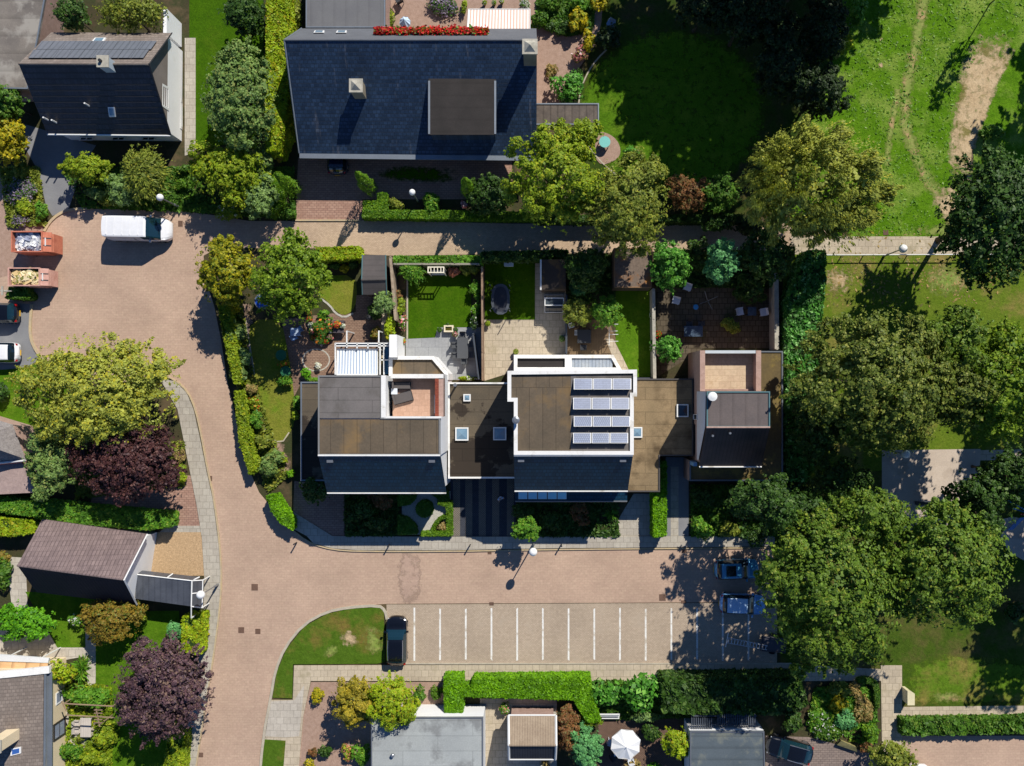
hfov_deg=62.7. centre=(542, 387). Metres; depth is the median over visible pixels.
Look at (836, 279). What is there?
worn ring
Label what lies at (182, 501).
brick drive
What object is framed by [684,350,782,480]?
brick house
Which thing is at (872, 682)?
thin hedge
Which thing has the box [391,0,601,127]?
terrace
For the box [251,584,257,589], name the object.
drain cover
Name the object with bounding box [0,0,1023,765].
ground
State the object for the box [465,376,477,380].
round bush
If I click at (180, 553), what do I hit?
gravel garden
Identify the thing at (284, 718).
pale pavement
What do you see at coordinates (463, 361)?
garden chair
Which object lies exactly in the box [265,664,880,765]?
pavement
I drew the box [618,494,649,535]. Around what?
front drive
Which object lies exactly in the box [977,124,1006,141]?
border shrub
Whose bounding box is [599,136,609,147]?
round table
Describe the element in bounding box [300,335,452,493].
white house
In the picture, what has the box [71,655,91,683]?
border shrub
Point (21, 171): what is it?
border shrub
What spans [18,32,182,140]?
tiled house
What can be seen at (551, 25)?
border shrub
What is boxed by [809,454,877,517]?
dark tree
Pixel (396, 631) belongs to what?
parked car
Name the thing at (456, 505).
drive stripe
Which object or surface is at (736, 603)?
parked car
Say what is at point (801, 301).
ivy bank
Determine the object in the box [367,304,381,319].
round bush
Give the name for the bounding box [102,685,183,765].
lawn
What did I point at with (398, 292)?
round bush
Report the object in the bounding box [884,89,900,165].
trodden trail
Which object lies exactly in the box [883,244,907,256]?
street lamp
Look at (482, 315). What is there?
board fence
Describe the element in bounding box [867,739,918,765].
garden tree
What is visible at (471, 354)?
garden chair
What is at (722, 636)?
parking line
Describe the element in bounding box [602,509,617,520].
round bush
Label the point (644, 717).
border shrub
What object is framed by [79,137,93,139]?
window
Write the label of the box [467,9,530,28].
striped awning
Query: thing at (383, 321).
garden path
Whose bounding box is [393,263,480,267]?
board fence
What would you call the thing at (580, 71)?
border shrub
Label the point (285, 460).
border shrub
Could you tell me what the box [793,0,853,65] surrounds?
dark conifer
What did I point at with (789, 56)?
dark conifer
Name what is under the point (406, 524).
box hedge
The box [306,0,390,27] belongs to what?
flat annexe
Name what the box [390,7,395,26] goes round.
border shrub
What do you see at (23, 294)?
hedge
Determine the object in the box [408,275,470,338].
lawn
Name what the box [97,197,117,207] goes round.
border shrub
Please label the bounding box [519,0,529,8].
border shrub
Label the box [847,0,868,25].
border shrub
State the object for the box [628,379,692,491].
link garage
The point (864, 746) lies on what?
border shrub
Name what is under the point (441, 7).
border shrub
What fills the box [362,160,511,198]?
front court
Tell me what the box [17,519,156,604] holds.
ribbed roof house
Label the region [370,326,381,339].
round bush
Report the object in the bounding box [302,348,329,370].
kerb
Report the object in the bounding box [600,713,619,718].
slatted bench
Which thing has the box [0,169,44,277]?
gravel yard
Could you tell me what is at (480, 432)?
link garage
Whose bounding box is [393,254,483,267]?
leafy hedge
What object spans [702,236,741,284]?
blue conifer
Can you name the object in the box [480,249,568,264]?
leafy hedge
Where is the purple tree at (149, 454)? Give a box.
[64,417,187,506]
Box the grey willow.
[198,34,278,151]
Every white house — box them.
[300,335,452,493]
[507,355,636,501]
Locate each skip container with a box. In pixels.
[8,267,57,287]
[11,231,62,255]
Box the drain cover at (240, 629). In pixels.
[238,627,243,632]
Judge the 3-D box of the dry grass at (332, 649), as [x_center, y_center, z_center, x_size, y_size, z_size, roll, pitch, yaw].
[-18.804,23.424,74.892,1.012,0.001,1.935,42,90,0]
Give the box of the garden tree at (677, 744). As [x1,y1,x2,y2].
[660,725,689,759]
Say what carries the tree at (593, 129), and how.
on the shade grass at (634, 19)
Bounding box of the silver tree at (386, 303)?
[371,291,395,314]
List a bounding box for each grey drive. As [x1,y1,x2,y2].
[0,303,37,369]
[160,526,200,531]
[765,736,876,765]
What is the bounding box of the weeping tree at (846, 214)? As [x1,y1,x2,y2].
[735,114,905,256]
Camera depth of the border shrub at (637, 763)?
74.49 m
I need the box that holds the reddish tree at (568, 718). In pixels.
[556,703,580,753]
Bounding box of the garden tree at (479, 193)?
[466,172,513,218]
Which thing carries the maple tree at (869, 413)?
on the park lawn at (1008, 301)
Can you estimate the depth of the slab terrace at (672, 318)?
74.98 m
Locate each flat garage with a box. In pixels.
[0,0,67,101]
[371,704,484,765]
[684,718,764,765]
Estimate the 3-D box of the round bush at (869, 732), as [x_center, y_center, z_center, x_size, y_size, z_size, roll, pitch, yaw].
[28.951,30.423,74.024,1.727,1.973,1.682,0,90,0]
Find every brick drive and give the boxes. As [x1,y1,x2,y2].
[91,475,199,525]
[296,157,361,219]
[902,736,1023,765]
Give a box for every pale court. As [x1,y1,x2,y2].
[882,449,980,529]
[1001,517,1023,559]
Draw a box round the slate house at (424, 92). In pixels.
[283,24,537,160]
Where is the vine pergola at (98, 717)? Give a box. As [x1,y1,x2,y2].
[61,699,115,726]
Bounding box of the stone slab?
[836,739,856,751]
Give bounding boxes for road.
[0,209,775,765]
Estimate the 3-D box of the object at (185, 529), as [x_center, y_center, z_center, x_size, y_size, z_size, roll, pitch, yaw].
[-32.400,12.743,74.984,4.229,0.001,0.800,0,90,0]
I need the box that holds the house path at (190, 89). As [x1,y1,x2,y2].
[185,38,195,154]
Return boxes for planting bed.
[239,304,288,472]
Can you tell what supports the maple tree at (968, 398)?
on the park lawn at (1008, 301)
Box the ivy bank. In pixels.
[777,249,826,482]
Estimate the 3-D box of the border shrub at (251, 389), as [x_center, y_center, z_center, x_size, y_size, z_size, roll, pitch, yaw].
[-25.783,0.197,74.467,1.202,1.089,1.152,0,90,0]
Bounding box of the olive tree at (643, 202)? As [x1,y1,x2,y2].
[580,144,671,259]
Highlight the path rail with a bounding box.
[827,254,992,256]
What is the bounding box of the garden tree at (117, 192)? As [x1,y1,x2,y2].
[103,170,138,207]
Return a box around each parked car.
[0,303,20,323]
[0,342,20,362]
[327,159,348,175]
[383,615,408,665]
[713,557,758,581]
[718,592,764,616]
[765,733,813,764]
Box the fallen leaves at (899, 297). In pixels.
[826,256,997,306]
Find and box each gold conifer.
[331,674,373,731]
[362,670,420,731]
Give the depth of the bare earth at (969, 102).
74.99 m
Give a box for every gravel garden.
[151,532,203,575]
[299,682,443,765]
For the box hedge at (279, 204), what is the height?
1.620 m
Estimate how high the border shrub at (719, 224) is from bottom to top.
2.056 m
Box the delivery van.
[101,215,172,242]
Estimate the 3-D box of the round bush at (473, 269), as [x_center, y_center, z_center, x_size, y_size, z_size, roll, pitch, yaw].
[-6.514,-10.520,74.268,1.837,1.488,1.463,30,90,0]
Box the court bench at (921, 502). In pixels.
[915,501,937,504]
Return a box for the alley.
[296,220,825,255]
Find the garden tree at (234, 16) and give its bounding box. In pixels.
[216,0,269,40]
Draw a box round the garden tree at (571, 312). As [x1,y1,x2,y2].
[562,297,592,326]
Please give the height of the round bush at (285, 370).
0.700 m
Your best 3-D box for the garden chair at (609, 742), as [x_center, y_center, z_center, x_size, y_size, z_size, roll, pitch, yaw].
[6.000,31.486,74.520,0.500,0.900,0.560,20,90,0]
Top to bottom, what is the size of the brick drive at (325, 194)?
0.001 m
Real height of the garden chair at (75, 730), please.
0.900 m
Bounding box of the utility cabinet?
[902,686,914,704]
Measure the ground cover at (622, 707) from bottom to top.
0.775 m
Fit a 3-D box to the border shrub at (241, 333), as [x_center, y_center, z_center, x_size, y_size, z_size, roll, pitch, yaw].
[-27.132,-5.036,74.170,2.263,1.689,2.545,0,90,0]
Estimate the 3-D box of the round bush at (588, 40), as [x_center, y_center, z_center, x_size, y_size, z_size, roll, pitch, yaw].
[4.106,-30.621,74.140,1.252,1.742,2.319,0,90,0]
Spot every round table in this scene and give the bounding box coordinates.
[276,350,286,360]
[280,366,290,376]
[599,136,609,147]
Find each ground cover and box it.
[0,165,47,228]
[62,164,296,220]
[65,681,113,765]
[69,440,185,499]
[236,303,288,492]
[343,494,399,537]
[516,502,620,538]
[534,0,595,36]
[566,253,615,303]
[592,678,689,720]
[653,247,769,289]
[689,483,791,537]
[807,683,878,744]
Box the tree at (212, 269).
[193,233,260,306]
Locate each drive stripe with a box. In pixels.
[453,479,459,535]
[465,479,471,535]
[479,479,485,535]
[492,479,498,535]
[507,479,513,535]
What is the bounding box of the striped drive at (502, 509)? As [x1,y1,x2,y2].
[451,479,515,536]
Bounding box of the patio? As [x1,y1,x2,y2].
[282,312,380,395]
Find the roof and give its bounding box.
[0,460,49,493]
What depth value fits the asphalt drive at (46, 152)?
74.99 m
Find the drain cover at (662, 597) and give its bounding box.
[659,594,665,600]
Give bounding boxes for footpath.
[791,236,997,253]
[881,665,901,751]
[902,706,1023,715]
[980,449,1021,459]
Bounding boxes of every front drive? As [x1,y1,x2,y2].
[293,481,343,535]
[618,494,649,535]
[666,457,688,535]
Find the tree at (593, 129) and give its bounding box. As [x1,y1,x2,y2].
[566,117,603,148]
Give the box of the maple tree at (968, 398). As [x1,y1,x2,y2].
[926,346,1004,432]
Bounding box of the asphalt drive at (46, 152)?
[25,125,95,215]
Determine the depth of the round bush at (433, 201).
73.74 m
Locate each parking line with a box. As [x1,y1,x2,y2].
[413,608,414,660]
[439,609,440,659]
[465,609,466,659]
[491,608,491,659]
[516,608,517,660]
[542,608,543,659]
[568,608,568,659]
[593,608,594,659]
[619,608,620,660]
[645,609,646,660]
[670,608,671,659]
[696,608,697,658]
[722,613,723,660]
[748,614,748,659]
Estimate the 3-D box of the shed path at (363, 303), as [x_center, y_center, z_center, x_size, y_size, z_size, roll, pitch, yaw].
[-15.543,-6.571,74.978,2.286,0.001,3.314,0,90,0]
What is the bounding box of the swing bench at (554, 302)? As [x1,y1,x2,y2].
[544,294,563,312]
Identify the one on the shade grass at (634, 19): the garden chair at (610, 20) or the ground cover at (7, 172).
the garden chair at (610, 20)
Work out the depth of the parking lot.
74.99 m
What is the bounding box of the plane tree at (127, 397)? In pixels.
[3,331,186,448]
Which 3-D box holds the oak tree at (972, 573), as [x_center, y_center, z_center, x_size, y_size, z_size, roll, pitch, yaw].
[30.942,13.645,67.849,11.472,14.317,10.523,0,90,0]
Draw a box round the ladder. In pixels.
[724,632,767,649]
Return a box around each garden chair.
[71,720,79,727]
[71,727,79,734]
[289,336,298,340]
[395,0,403,6]
[450,342,456,347]
[451,352,456,357]
[459,332,465,337]
[461,359,466,364]
[469,351,474,357]
[580,345,586,349]
[606,17,615,27]
[607,737,611,746]
[609,753,616,762]
[627,758,634,765]
[672,296,680,304]
[683,282,692,291]
[698,320,704,325]
[735,307,743,315]
[759,308,768,315]
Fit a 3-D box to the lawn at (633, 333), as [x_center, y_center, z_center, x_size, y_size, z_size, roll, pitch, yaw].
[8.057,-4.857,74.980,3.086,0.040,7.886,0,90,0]
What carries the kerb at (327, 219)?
on the brick drive at (325, 194)
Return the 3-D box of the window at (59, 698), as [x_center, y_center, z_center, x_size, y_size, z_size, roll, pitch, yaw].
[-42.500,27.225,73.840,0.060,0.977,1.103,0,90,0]
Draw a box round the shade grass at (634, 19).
[579,0,842,214]
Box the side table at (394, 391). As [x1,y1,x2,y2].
[391,388,397,393]
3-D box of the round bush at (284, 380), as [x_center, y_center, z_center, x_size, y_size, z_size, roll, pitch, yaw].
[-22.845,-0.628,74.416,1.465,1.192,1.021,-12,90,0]
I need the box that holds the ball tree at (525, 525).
[510,515,540,541]
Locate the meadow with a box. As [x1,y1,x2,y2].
[791,0,1023,235]
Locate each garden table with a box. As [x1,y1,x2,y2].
[80,717,92,736]
[290,328,301,335]
[333,321,345,332]
[457,338,468,358]
[577,330,590,342]
[683,326,702,336]
[746,307,755,315]
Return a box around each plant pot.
[76,734,84,742]
[308,328,313,334]
[327,334,333,340]
[332,320,340,328]
[452,331,457,337]
[559,335,564,341]
[656,331,662,337]
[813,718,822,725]
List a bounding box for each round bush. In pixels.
[175,178,188,190]
[221,302,241,314]
[276,375,292,386]
[278,360,289,366]
[284,202,296,219]
[300,367,311,379]
[303,758,315,765]
[307,377,317,381]
[307,747,316,756]
[311,687,324,704]
[312,317,333,343]
[314,362,320,369]
[317,310,329,318]
[317,744,332,757]
[329,262,339,269]
[339,263,348,273]
[340,743,356,761]
[348,260,358,269]
[351,743,370,765]
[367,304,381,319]
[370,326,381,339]
[384,312,395,340]
[388,197,404,209]
[390,289,402,300]
[397,296,405,315]
[397,315,407,330]
[412,683,426,700]
[422,192,439,210]
[430,684,442,699]
[448,267,459,277]
[458,376,466,380]
[459,265,480,275]
[460,200,466,208]
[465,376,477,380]
[468,279,480,300]
[470,300,480,315]
[470,313,478,329]
[549,69,584,102]
[568,6,588,32]
[571,44,588,62]
[582,28,595,52]
[588,0,609,11]
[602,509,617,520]
[690,515,712,542]
[862,723,880,742]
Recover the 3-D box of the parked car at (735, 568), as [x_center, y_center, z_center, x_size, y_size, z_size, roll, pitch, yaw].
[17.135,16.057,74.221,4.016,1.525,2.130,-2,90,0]
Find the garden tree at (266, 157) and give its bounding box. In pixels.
[249,141,273,173]
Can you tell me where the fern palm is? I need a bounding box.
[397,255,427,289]
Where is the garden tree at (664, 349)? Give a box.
[649,335,683,362]
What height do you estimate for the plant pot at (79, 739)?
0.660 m
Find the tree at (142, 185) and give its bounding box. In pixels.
[119,143,179,206]
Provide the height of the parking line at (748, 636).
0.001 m
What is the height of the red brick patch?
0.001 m
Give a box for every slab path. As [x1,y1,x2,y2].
[7,557,27,610]
[480,699,506,765]
[507,699,556,765]
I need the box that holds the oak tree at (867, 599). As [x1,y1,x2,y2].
[753,502,908,681]
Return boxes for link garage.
[448,382,513,478]
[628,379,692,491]
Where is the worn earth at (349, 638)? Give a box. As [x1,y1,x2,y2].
[344,631,355,645]
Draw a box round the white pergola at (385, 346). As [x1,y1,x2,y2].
[335,331,388,374]
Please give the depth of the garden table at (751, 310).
74.27 m
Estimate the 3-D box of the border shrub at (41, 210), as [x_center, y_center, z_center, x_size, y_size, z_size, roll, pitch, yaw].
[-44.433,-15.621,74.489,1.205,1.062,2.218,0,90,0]
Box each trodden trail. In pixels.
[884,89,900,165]
[899,0,948,222]
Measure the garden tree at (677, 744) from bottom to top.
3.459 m
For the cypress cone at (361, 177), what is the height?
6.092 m
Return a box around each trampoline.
[254,294,267,308]
[490,284,509,313]
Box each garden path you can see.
[56,612,95,684]
[381,296,391,357]
[606,339,628,369]
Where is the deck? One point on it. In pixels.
(598, 345)
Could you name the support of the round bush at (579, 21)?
on the terrace at (553, 48)
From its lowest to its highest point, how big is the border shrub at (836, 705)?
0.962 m
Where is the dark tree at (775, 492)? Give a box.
[729,472,806,534]
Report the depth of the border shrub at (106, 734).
73.90 m
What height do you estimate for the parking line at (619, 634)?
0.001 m
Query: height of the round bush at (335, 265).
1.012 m
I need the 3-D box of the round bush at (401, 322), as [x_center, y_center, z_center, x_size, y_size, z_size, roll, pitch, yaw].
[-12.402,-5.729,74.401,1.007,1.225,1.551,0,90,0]
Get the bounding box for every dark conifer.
[666,0,730,33]
[709,0,788,49]
[751,8,813,106]
[786,62,854,122]
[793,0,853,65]
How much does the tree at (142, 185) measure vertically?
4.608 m
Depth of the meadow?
74.99 m
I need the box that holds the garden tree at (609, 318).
[589,295,623,329]
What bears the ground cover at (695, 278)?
on the ground at (116, 152)
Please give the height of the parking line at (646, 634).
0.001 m
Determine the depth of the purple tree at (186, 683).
69.61 m
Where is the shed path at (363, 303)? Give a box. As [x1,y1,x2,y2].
[356,295,380,331]
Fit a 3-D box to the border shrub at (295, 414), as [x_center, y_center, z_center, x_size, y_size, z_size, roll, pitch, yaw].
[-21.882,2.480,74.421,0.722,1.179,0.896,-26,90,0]
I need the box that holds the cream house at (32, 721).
[0,657,65,765]
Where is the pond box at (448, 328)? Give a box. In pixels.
[444,325,453,331]
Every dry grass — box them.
[326,646,336,656]
[366,628,382,653]
[918,225,945,234]
[928,266,972,294]
[934,692,966,701]
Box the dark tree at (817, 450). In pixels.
[791,395,846,463]
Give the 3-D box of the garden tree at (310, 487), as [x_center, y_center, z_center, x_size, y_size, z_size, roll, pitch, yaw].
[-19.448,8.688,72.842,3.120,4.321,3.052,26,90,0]
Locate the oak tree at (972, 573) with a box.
[869,496,1019,631]
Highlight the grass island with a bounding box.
[272,607,384,697]
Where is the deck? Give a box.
[567,320,618,354]
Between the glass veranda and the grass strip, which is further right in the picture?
the grass strip
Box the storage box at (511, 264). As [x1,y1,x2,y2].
[504,262,513,266]
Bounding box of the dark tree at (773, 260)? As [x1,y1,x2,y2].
[740,222,795,295]
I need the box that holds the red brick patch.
[398,552,420,601]
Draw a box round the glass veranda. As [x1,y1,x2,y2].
[0,647,61,667]
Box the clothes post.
[0,286,11,294]
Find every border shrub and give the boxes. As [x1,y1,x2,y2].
[0,382,9,402]
[0,550,11,561]
[0,556,13,592]
[2,176,37,206]
[11,215,30,226]
[13,156,28,179]
[15,196,33,216]
[34,200,48,223]
[49,658,78,684]
[59,742,84,761]
[60,683,114,708]
[67,613,81,626]
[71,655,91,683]
[79,750,111,765]
[83,186,108,200]
[90,719,118,751]
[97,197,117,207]
[162,193,180,206]
[166,621,181,641]
[173,449,186,463]
[175,164,189,173]
[176,463,187,482]
[215,203,242,220]
[221,318,248,340]
[228,366,247,380]
[238,347,252,365]
[245,383,257,395]
[248,396,261,411]
[249,409,262,429]
[254,435,273,449]
[254,448,260,466]
[257,448,284,477]
[280,451,287,462]
[286,469,295,477]
[292,396,299,409]
[292,410,299,420]
[294,0,302,29]
[343,498,377,522]
[363,515,389,531]
[367,494,392,509]
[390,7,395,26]
[426,0,460,17]
[437,522,446,530]
[461,0,466,13]
[498,701,508,715]
[511,502,534,518]
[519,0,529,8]
[530,9,549,28]
[538,0,561,10]
[538,510,562,530]
[540,760,549,765]
[543,21,555,31]
[546,63,558,78]
[554,20,569,36]
[568,281,586,295]
[569,502,589,525]
[570,0,590,10]
[576,67,583,75]
[578,713,602,728]
[591,677,622,705]
[594,22,621,49]
[620,672,660,712]
[622,145,639,153]
[623,759,640,765]
[630,712,664,722]
[641,723,661,741]
[647,762,662,765]
[686,235,709,272]
[701,213,732,232]
[718,520,740,536]
[720,316,740,333]
[721,492,747,516]
[731,273,767,304]
[733,216,764,235]
[738,524,768,547]
[778,480,820,502]
[781,712,803,732]
[806,707,831,729]
[811,723,846,740]
[824,681,853,697]
[828,694,848,713]
[833,708,857,729]
[838,30,853,55]
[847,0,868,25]
[847,680,862,695]
[852,693,873,722]
[860,741,872,752]
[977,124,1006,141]
[1003,601,1023,624]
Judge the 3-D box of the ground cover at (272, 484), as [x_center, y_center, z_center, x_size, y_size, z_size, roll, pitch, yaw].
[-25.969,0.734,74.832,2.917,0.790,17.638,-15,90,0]
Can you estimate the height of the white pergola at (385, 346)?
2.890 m
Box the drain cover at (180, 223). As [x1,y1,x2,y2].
[178,221,182,226]
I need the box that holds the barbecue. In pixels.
[366,315,371,320]
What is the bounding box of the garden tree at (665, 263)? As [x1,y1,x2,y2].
[646,239,692,295]
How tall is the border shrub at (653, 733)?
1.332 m
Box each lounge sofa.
[392,382,410,388]
[392,390,413,404]
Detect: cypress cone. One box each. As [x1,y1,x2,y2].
[274,173,304,198]
[355,171,377,196]
[460,177,473,199]
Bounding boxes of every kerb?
[29,304,43,359]
[43,207,92,231]
[167,376,221,765]
[246,321,288,441]
[259,604,387,765]
[293,531,770,551]
[295,219,360,220]
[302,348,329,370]
[321,298,352,317]
[406,279,407,338]
[406,663,790,663]
[578,50,613,172]
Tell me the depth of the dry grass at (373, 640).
74.89 m
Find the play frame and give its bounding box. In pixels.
[1008,502,1023,529]
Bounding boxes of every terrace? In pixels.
[0,630,58,656]
[66,702,101,760]
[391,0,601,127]
[406,327,480,379]
[484,263,565,380]
[595,132,619,163]
[598,719,681,765]
[657,288,768,376]
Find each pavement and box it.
[162,379,219,765]
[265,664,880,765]
[265,686,303,736]
[293,512,774,549]
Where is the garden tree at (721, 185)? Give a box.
[701,171,741,214]
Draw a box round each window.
[53,716,65,741]
[56,689,62,704]
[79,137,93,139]
[111,137,125,139]
[141,137,155,139]
[162,83,168,110]
[180,99,181,128]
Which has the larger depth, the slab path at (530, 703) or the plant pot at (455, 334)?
the slab path at (530, 703)
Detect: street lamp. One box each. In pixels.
[156,194,178,206]
[196,583,218,598]
[409,189,419,202]
[529,543,536,555]
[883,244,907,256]
[886,450,909,457]
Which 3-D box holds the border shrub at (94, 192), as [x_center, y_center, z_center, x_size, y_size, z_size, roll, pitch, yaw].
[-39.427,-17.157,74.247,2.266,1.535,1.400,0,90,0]
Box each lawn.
[0,365,66,436]
[26,592,94,646]
[96,611,180,686]
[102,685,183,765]
[189,0,263,147]
[249,320,294,442]
[318,275,356,314]
[380,166,452,182]
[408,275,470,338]
[485,263,534,319]
[577,30,768,189]
[616,289,649,376]
[773,460,1023,706]
[782,254,1023,477]
[904,654,1023,705]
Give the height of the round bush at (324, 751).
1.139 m
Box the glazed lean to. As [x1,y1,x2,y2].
[135,570,209,617]
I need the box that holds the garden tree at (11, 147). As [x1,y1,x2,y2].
[0,113,30,166]
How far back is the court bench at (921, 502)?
74.52 m
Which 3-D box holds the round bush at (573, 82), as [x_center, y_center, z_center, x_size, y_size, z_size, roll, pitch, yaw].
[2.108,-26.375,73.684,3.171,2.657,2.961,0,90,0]
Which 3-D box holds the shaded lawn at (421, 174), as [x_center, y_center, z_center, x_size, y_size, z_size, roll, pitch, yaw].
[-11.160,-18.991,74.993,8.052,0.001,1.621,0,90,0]
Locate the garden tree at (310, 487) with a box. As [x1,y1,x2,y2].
[299,477,332,505]
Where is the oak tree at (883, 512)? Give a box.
[828,486,926,546]
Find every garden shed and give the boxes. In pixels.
[361,255,389,295]
[507,707,556,760]
[540,259,565,292]
[611,248,652,290]
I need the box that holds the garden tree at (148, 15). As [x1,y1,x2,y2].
[92,0,168,33]
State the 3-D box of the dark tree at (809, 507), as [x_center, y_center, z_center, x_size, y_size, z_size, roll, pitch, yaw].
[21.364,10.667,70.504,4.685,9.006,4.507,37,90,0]
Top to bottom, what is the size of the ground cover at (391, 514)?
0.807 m
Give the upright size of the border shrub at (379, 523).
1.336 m
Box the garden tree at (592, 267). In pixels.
[560,245,610,291]
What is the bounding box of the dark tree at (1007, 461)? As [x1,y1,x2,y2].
[971,442,1023,501]
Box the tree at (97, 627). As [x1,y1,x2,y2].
[77,598,148,645]
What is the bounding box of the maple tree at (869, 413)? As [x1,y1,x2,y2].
[779,305,971,457]
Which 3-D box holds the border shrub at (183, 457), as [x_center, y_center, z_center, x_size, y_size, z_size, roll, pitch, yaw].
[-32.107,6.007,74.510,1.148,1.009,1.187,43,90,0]
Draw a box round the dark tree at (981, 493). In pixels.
[941,461,1020,538]
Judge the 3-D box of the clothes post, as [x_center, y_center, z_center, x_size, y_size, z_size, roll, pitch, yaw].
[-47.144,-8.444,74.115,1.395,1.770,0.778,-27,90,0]
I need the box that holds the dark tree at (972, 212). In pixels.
[929,140,1023,299]
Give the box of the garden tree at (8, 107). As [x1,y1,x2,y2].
[0,84,31,120]
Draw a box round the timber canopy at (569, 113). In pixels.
[537,103,598,125]
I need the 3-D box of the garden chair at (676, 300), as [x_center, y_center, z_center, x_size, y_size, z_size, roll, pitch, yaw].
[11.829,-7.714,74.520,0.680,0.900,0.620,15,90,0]
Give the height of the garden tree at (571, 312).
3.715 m
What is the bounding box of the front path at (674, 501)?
[671,467,677,535]
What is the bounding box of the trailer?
[755,633,786,653]
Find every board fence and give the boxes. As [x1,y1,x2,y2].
[389,256,399,321]
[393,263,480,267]
[472,333,480,378]
[481,266,484,380]
[565,295,566,353]
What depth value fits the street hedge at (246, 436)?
73.59 m
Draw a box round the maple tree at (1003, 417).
[958,314,1023,447]
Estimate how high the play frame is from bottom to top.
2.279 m
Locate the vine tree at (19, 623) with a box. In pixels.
[0,599,61,642]
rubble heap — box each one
[11,269,37,284]
[15,232,40,252]
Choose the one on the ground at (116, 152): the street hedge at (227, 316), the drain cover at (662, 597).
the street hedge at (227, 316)
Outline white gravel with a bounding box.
[402,491,450,534]
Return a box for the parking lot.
[387,603,776,662]
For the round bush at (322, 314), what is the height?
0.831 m
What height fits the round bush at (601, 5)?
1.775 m
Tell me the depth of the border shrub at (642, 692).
73.01 m
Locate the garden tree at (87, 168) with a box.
[56,151,114,188]
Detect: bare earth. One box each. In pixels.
[934,188,961,217]
[948,36,1014,180]
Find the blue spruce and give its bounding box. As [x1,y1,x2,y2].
[568,722,604,765]
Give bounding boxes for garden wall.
[163,9,181,46]
[650,288,655,378]
[769,273,778,350]
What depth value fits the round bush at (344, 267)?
74.23 m
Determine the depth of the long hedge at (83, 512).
73.20 m
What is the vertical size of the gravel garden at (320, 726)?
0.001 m
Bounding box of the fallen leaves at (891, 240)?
[829,231,939,253]
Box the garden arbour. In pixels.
[428,267,446,275]
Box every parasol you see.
[399,17,410,26]
[611,729,639,758]
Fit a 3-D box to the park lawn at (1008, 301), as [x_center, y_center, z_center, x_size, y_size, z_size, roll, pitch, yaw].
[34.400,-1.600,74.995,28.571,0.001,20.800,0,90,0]
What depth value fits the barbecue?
74.01 m
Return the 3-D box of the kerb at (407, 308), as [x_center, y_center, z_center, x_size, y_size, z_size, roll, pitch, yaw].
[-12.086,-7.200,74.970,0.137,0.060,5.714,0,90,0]
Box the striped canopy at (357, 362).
[336,349,382,374]
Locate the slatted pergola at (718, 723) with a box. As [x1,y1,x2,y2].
[691,714,756,728]
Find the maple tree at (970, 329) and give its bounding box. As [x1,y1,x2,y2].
[925,304,996,385]
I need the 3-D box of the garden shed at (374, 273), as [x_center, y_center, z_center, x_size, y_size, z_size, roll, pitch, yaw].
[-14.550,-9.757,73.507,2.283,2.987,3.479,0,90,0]
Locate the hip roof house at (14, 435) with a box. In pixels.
[0,416,35,464]
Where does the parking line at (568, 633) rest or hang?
on the parking lot
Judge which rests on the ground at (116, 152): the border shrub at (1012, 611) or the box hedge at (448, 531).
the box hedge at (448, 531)
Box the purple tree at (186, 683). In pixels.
[111,630,216,749]
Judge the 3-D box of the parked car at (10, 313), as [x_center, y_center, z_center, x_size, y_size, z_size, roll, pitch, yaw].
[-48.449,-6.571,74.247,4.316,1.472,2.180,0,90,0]
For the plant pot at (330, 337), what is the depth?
74.52 m
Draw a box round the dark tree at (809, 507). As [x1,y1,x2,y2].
[772,491,834,540]
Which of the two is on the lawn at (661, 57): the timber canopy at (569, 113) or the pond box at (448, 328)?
the timber canopy at (569, 113)
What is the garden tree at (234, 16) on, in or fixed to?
on the ground at (116, 152)
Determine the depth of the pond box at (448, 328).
74.47 m
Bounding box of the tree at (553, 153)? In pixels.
[500,117,608,234]
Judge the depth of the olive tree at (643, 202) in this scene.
66.73 m
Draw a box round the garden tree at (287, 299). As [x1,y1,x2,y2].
[248,226,332,327]
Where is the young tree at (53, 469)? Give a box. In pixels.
[22,426,85,501]
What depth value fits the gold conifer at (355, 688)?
70.98 m
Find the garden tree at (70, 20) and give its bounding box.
[49,0,94,32]
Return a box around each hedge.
[0,493,179,530]
[0,514,41,537]
[4,286,38,301]
[163,726,192,765]
[180,609,209,654]
[218,304,246,385]
[234,389,258,474]
[263,0,299,161]
[266,492,297,530]
[270,170,285,220]
[315,245,364,264]
[361,191,535,223]
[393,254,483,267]
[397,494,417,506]
[397,513,418,535]
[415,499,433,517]
[420,500,453,536]
[431,490,449,501]
[431,514,445,531]
[437,499,446,507]
[443,670,465,713]
[463,670,600,722]
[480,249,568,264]
[536,213,743,226]
[649,458,668,537]
[656,667,808,716]
[856,675,880,709]
[896,712,1023,736]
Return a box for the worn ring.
[827,269,847,293]
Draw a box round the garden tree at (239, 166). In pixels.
[186,137,270,208]
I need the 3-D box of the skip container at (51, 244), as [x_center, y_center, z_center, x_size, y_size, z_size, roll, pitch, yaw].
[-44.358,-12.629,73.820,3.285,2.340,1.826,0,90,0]
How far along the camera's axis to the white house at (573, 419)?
66.55 m
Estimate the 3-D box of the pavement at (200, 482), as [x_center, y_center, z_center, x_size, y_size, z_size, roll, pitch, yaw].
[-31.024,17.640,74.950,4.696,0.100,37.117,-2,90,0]
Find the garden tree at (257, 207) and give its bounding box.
[240,170,279,219]
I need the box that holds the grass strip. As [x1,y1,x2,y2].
[262,739,285,765]
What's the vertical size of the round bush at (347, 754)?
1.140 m

